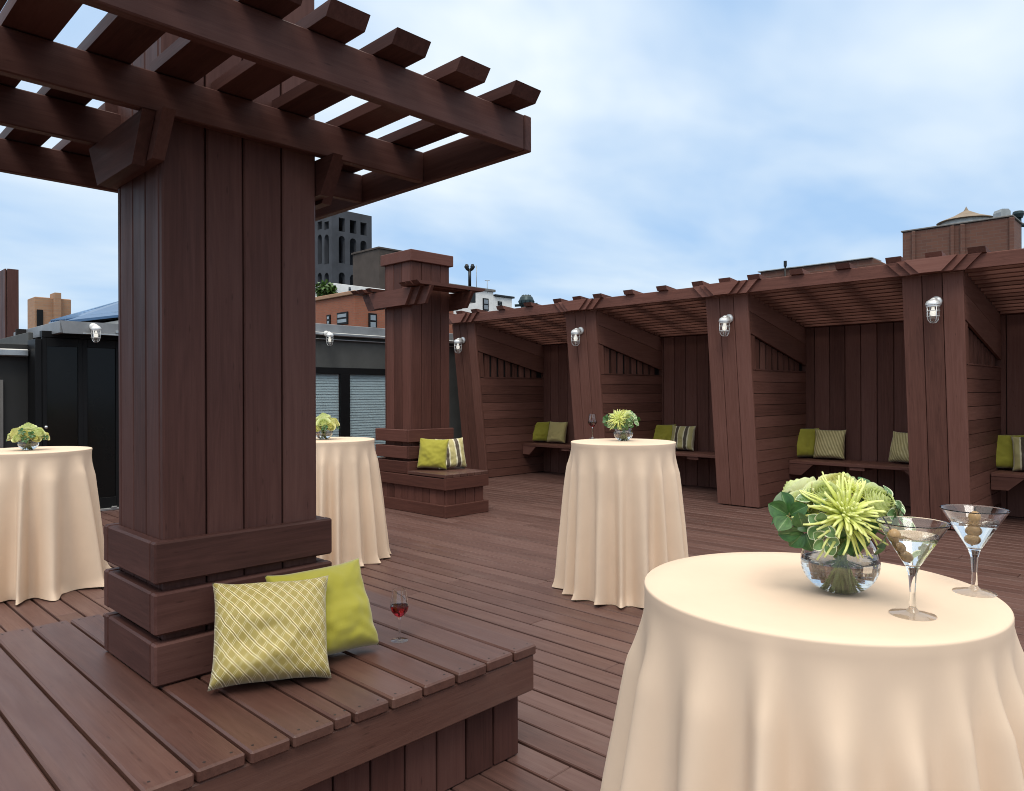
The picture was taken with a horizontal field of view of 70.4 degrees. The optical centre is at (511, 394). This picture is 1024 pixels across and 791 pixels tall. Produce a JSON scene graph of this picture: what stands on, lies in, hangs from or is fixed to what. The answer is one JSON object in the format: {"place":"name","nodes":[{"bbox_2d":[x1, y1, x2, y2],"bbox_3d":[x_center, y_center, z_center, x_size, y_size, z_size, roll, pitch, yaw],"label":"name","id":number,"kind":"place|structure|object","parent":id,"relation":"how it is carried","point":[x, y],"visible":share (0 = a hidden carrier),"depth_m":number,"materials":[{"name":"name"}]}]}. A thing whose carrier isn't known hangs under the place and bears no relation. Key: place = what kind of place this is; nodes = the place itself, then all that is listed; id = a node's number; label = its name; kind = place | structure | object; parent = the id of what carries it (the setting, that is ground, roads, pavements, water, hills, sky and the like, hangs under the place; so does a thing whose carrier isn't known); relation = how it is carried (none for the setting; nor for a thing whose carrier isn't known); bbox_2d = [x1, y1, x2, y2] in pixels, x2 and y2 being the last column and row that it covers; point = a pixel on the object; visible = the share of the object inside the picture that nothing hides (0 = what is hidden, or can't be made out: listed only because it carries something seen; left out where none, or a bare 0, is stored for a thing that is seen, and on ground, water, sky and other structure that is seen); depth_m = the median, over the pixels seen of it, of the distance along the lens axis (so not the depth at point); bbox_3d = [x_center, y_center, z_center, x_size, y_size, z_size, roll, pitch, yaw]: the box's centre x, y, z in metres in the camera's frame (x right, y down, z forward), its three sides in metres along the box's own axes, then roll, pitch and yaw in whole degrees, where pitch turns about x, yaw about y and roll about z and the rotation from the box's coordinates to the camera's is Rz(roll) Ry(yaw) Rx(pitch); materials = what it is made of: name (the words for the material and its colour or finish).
{"place":"outdoors","nodes":[
{"label":"outdoors","id":0,"kind":"place"},
{"bbox_2d":[0,269,18,338],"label":"wood clad chimney","id":1,"kind":"object","parent":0,"point":[9,301],"visible":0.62,"depth_m":13.55,"materials":[{"name":"brown wood"}]},
{"bbox_2d":[315,279,337,296],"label":"tree","id":2,"kind":"object","parent":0,"point":[323,288],"visible":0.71,"depth_m":41.73,"materials":[{"name":"green plant"}]},
{"bbox_2d":[315,211,371,284],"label":"stone tower","id":3,"kind":"structure","parent":0,"point":[340,238],"depth_m":96.85,"materials":[{"name":"grey stone"}]},
{"bbox_2d":[315,283,384,296],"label":"white house","id":4,"kind":"structure","parent":0,"point":[342,288],"depth_m":58.89,"materials":[{"name":"white paint"}]},
{"bbox_2d":[351,246,402,288],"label":"brick building","id":5,"kind":"structure","parent":0,"point":[368,270],"depth_m":71.10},
{"bbox_2d":[315,290,453,457],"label":"brick house","id":6,"kind":"structure","parent":0,"point":[348,308],"depth_m":34.77,"materials":[{"name":"orange brick"}]},
{"bbox_2d":[326,315,330,323],"bbox_3d":[-8.977,-3.618,35.518,0.323,0.529,0.072,0,0,44],"label":"window","id":7,"kind":"structure","parent":6,"relation":"in","point":[328,317],"depth_m":35.46,"materials":[{"name":"black glass"}]},
{"bbox_2d":[337,311,347,324],"bbox_3d":[-8.099,-3.619,34.663,0.930,0.587,0.072,0,0,44],"label":"window","id":8,"kind":"structure","parent":6,"relation":"in","point":[342,317],"depth_m":34.62,"materials":[{"name":"black glass"}]},
{"bbox_2d":[368,313,376,327],"bbox_3d":[-6.650,-3.481,34.674,0.072,0.756,0.469,0,0,44],"label":"window","id":9,"kind":"structure","parent":6,"relation":"in","point":[372,317],"depth_m":34.62,"materials":[{"name":"glass"}]},
{"bbox_2d":[464,264,475,302],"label":"chimney flue","id":10,"kind":"object","parent":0,"point":[472,267],"visible":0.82,"depth_m":46.41,"materials":[{"name":"black metal"}]},
{"bbox_2d":[449,283,514,313],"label":"white house","id":11,"kind":"structure","parent":0,"point":[488,301],"depth_m":51.23,"materials":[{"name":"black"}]},
{"bbox_2d":[483,298,488,310],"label":"window","id":12,"kind":"structure","parent":11,"relation":"in","point":[485,301],"depth_m":51.03,"materials":[{"name":"black glass"}]},
{"bbox_2d":[0,0,1023,328],"label":"sky","id":13,"kind":"structure","parent":0,"point":[676,144],"materials":[{"name":"blue"}]},
{"bbox_2d":[515,294,537,307],"bbox_3d":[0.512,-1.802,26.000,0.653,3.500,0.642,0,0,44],"label":"roof ventilator","id":14,"kind":"object","parent":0,"point":[525,298],"visible":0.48,"depth_m":25.82,"materials":[{"name":"grey metal"}]},
{"bbox_2d":[758,257,885,277],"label":"brick parapet","id":15,"kind":"structure","parent":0,"point":[830,266],"depth_m":12.79,"materials":[{"name":"brown brick"}]},
{"bbox_2d":[784,261,786,276],"bbox_3d":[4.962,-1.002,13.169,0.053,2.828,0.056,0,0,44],"label":"mast","id":16,"kind":"object","parent":15,"relation":"attached to","point":[785,264],"visible":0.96,"depth_m":13.15,"materials":[{"name":"black metal"}]},
{"bbox_2d":[936,207,992,225],"bbox_3d":[15.028,-2.417,24.000,1.720,7.586,1.720,0,0,44],"label":"water tank","id":17,"kind":"object","parent":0,"point":[966,214],"visible":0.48,"depth_m":23.51,"materials":[{"name":"beige metal"}]},
{"bbox_2d":[993,209,1010,216],"bbox_3d":[13.159,-4.262,19.500,0.260,1.360,0.320,0,0,0],"label":"vent box","id":18,"kind":"object","parent":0,"point":[1001,212],"visible":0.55,"depth_m":19.34,"materials":[{"name":"white metal"}]},
{"bbox_2d":[1012,210,1023,248],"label":"vent pipe","id":19,"kind":"object","parent":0,"point":[1019,214],"visible":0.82,"depth_m":18.93,"materials":[{"name":"grey metal"}]},
{"bbox_3d":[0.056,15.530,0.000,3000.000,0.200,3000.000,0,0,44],"label":"ground","id":20,"kind":"structure","parent":0,"visible":0},
{"bbox_2d":[27,292,70,328],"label":"brick building","id":21,"kind":"structure","parent":20,"relation":"on","point":[43,310],"depth_m":24.28,"materials":[{"name":"beige brick"}]},
{"bbox_2d":[37,309,42,325],"bbox_3d":[-15.662,-2.392,24.085,0.047,0.827,0.174,0,0,44],"label":"window","id":22,"kind":"structure","parent":21,"relation":"in","point":[39,312],"depth_m":24.06,"materials":[{"name":"black glass"}]},
{"bbox_2d":[901,215,1022,259],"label":"brick bulkhead","id":23,"kind":"object","parent":20,"relation":"on","point":[1000,233],"visible":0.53,"depth_m":17.66,"materials":[{"name":"brown brick"}]},
{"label":"roof slab","id":24,"kind":"structure","parent":20,"relation":"on","visible":0},
{"bbox_2d":[0,301,464,510],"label":"rooftop house","id":25,"kind":"structure","parent":24,"relation":"on","point":[59,380],"depth_m":9.02,"materials":[{"name":"paint"}]},
{"bbox_2d":[0,380,3,447],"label":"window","id":26,"kind":"structure","parent":25,"relation":"in","point":[1,381],"depth_m":8.54,"materials":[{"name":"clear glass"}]},
{"bbox_2d":[41,337,82,445],"bbox_3d":[-5.384,0.379,8.710,0.111,2.100,0.430,0,0,44],"label":"door","id":27,"kind":"structure","parent":25,"relation":"in","point":[62,358],"depth_m":8.73,"materials":[{"name":"black glass"}]},
{"bbox_2d":[89,323,101,341],"bbox_3d":[-4.913,-0.726,8.561,0.158,0.237,0.116,0,0,44],"label":"wall lamp","id":28,"kind":"object","parent":25,"relation":"attached to","point":[95,329],"visible":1,"depth_m":8.52,"materials":[{"name":"metal"}]},
{"bbox_2d":[83,339,118,508],"bbox_3d":[-5.110,0.378,9.036,0.050,2.100,0.420,0,0,44],"label":"door","id":29,"kind":"structure","parent":25,"relation":"in","point":[101,358],"depth_m":9.04,"materials":[{"name":"black glass"}]},
{"bbox_2d":[324,331,333,345],"bbox_3d":[-2.805,-0.858,11.128,0.158,0.237,0.116,0,0,44],"label":"wall lamp","id":30,"kind":"object","parent":25,"relation":"attached to","point":[329,336],"visible":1,"depth_m":11.08,"materials":[{"name":"metal"}]},
{"bbox_2d":[316,367,385,457],"bbox_3d":[-2.641,0.347,11.573,0.068,1.525,1.800,0,0,44],"label":"window","id":31,"kind":"structure","parent":25,"relation":"in","point":[361,397],"depth_m":11.68,"materials":[{"name":"grey glass"}]},
{"bbox_2d":[0,471,1023,790],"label":"deck","id":32,"kind":"structure","parent":24,"relation":"on","point":[492,567],"depth_m":5.28,"materials":[{"name":"brown wood"}]},
{"bbox_2d":[0,446,110,604],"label":"cocktail table","id":33,"kind":"object","parent":32,"relation":"on","point":[51,540],"visible":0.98,"depth_m":5.13,"materials":[{"name":"beige fabric"}]},
{"bbox_2d":[6,422,49,449],"bbox_3d":[-3.607,0.312,5.412,0.276,0.206,0.242,0,0,-23],"label":"flower arrangement","id":34,"kind":"object","parent":33,"relation":"on","point":[28,436],"visible":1,"depth_m":5.36,"materials":[{"name":"green plant"}]},
{"bbox_2d":[0,0,540,790],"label":"pergola pillar","id":35,"kind":"structure","parent":32,"relation":"on","point":[200,140],"depth_m":2.56,"materials":[{"name":"brown wood"}]},
{"bbox_2d":[208,575,331,690],"bbox_3d":[-0.832,0.818,2.513,0.394,0.355,0.238,1,-29,-20],"label":"pillow","id":36,"kind":"object","parent":35,"relation":"on","point":[267,631],"visible":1,"depth_m":2.43,"materials":[{"name":"fabric"}]},
{"bbox_2d":[265,558,378,654],"bbox_3d":[-0.705,0.811,2.714,0.380,0.342,0.212,-2,-23,-40],"label":"pillow","id":37,"kind":"object","parent":35,"relation":"on","point":[349,623],"visible":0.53,"depth_m":2.69,"materials":[{"name":"fabric"}]},
{"bbox_2d":[390,587,408,642],"bbox_3d":[-0.448,0.880,2.893,0.073,0.205,0.073,0,0,44],"label":"wine glass","id":38,"kind":"object","parent":35,"relation":"on","point":[399,604],"visible":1,"depth_m":2.87,"materials":[{"name":"clear glass"}]},
{"bbox_2d":[316,437,390,565],"bbox_3d":[-1.587,0.915,6.365,1.076,1.038,1.043,0,0,-34],"label":"cocktail table","id":39,"kind":"object","parent":32,"relation":"on","point":[349,498],"visible":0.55,"depth_m":6.03,"materials":[{"name":"beige fabric"}]},
{"bbox_2d":[316,413,339,438],"bbox_3d":[-1.651,0.277,6.356,0.273,0.232,0.312,0,0,-38],"label":"flower arrangement","id":40,"kind":"object","parent":39,"relation":"on","point":[326,425],"visible":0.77,"depth_m":6.29,"materials":[{"name":"green plant"}]},
{"bbox_2d":[350,249,488,517],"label":"pergola pillar","id":41,"kind":"structure","parent":32,"relation":"on","point":[416,300],"depth_m":9.11,"materials":[{"name":"brown wood"}]},
{"bbox_2d":[417,438,448,469],"bbox_3d":[-0.974,0.733,8.956,0.380,0.380,0.184,2,-11,9],"label":"pillow","id":42,"kind":"object","parent":41,"relation":"on","point":[432,453],"visible":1,"depth_m":8.89,"materials":[{"name":"fabric"}]},
{"bbox_2d":[435,437,465,468],"bbox_3d":[-0.760,0.733,9.031,0.380,0.380,0.185,-1,-13,-29],"label":"pillow","id":43,"kind":"object","parent":41,"relation":"on","point":[455,454],"visible":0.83,"depth_m":8.99,"materials":[{"name":"fabric"}]},
{"bbox_2d":[552,438,688,607],"bbox_3d":[0.809,0.884,5.263,0.935,1.083,1.006,0,0,-19],"label":"cocktail table","id":44,"kind":"object","parent":32,"relation":"on","point":[622,531],"visible":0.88,"depth_m":4.91,"materials":[{"name":"beige fabric"}]},
{"bbox_2d":[588,414,596,438],"bbox_3d":[0.624,0.248,5.631,0.068,0.190,0.068,0,0,44],"label":"wine glass","id":45,"kind":"object","parent":44,"relation":"on","point":[592,420],"visible":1,"depth_m":5.61,"materials":[{"name":"clear glass"}]},
{"bbox_2d":[603,409,639,440],"bbox_3d":[0.802,0.224,5.307,0.277,0.232,0.218,0,0,29],"label":"flower arrangement","id":46,"kind":"object","parent":44,"relation":"on","point":[622,420],"visible":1,"depth_m":5.25,"materials":[{"name":"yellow plant"}]},
{"bbox_2d":[449,246,1023,529],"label":"cabana row","id":47,"kind":"object","parent":32,"relation":"on","point":[870,359],"visible":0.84,"depth_m":9.32,"materials":[{"name":"red wood"}]},
{"bbox_2d":[454,337,464,351],"bbox_3d":[-0.896,-0.833,12.308,0.139,0.285,0.190,0,0,44],"label":"wall lamp","id":48,"kind":"object","parent":47,"relation":"attached to","point":[458,342],"visible":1,"depth_m":12.26,"materials":[{"name":"metal"}]},
{"bbox_2d":[533,422,549,440],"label":"pillow","id":49,"kind":"object","parent":47,"relation":"on","point":[541,430],"visible":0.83,"depth_m":13.18,"materials":[{"name":"fabric"}]},
{"bbox_2d":[547,421,567,442],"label":"pillow","id":50,"kind":"object","parent":47,"relation":"on","point":[557,431],"visible":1,"depth_m":12.92,"materials":[{"name":"beige fabric"}]},
{"bbox_2d":[571,327,583,345],"bbox_3d":[0.938,-0.839,10.522,0.139,0.285,0.190,0,0,44],"label":"wall lamp","id":51,"kind":"object","parent":47,"relation":"attached to","point":[575,336],"visible":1,"depth_m":10.47,"materials":[{"name":"metal"}]},
{"bbox_2d":[653,424,675,440],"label":"pillow","id":52,"kind":"object","parent":47,"relation":"on","point":[663,432],"visible":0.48,"depth_m":11.40,"materials":[{"name":"fabric"}]},
{"bbox_2d":[671,425,695,450],"bbox_3d":[2.631,0.672,11.178,0.390,0.390,0.178,0,-14,39],"label":"pillow","id":53,"kind":"object","parent":47,"relation":"on","point":[683,437],"visible":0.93,"depth_m":11.10,"materials":[{"name":"fabric"}]},
{"bbox_2d":[719,314,732,336],"bbox_3d":[2.615,-0.845,8.890,0.139,0.285,0.190,0,0,44],"label":"wall lamp","id":54,"kind":"object","parent":47,"relation":"attached to","point":[725,321],"visible":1,"depth_m":8.84,"materials":[{"name":"metal"}]},
{"bbox_2d":[795,428,819,456],"bbox_3d":[3.996,0.658,9.867,0.408,0.408,0.181,0,-13,1],"label":"pillow","id":55,"kind":"object","parent":47,"relation":"on","point":[806,443],"visible":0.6,"depth_m":9.79,"materials":[{"name":"fabric"}]},
{"bbox_2d":[813,429,845,459],"bbox_3d":[4.219,0.663,9.643,0.399,0.399,0.178,0,-14,39],"label":"pillow","id":56,"kind":"object","parent":47,"relation":"on","point":[829,443],"visible":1,"depth_m":9.58,"materials":[{"name":"beige fabric"}]},
{"bbox_2d":[888,431,908,462],"bbox_3d":[4.877,0.660,8.994,0.180,0.399,0.399,16,-8,-28],"label":"pillow","id":57,"kind":"object","parent":47,"relation":"on","point":[899,452],"visible":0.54,"depth_m":9.00,"materials":[{"name":"beige fabric"}]},
{"bbox_2d":[925,296,941,322],"bbox_3d":[4.244,-0.851,7.305,0.139,0.285,0.190,0,0,44],"label":"wall lamp","id":58,"kind":"object","parent":47,"relation":"attached to","point":[933,304],"visible":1,"depth_m":7.25,"materials":[{"name":"metal"}]},
{"bbox_2d":[996,435,1023,467],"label":"pillow","id":59,"kind":"object","parent":47,"relation":"on","point":[1004,454],"visible":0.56,"depth_m":8.22,"materials":[{"name":"fabric"}]},
{"bbox_2d":[1011,436,1023,470],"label":"pillow","id":60,"kind":"object","parent":47,"relation":"on","point":[1018,452],"visible":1,"depth_m":8.07,"materials":[{"name":"fabric"}]},
{"bbox_2d":[600,552,1023,790],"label":"cocktail table","id":61,"kind":"object","parent":32,"relation":"on","point":[761,671],"visible":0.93,"depth_m":1.36,"materials":[{"name":"beige fabric"}]},
{"bbox_2d":[768,471,905,594],"bbox_3d":[0.722,0.305,1.613,0.322,0.269,0.254,0,0,0],"label":"flower arrangement","id":62,"kind":"object","parent":61,"relation":"on","point":[840,550],"visible":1,"depth_m":1.56,"materials":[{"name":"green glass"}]},
{"bbox_2d":[875,516,950,620],"bbox_3d":[0.803,0.344,1.455,0.134,0.198,0.134,0,0,0],"label":"martini glass","id":63,"kind":"object","parent":61,"relation":"on","point":[913,541],"visible":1,"depth_m":1.44,"materials":[{"name":"clear glass"}]},
{"bbox_2d":[939,504,1010,597],"bbox_3d":[1.029,0.346,1.615,0.134,0.191,0.134,0,0,0],"label":"martini glass","id":64,"kind":"object","parent":61,"relation":"on","point":[975,527],"visible":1,"depth_m":1.60,"materials":[{"name":"clear glass"}]}
]}

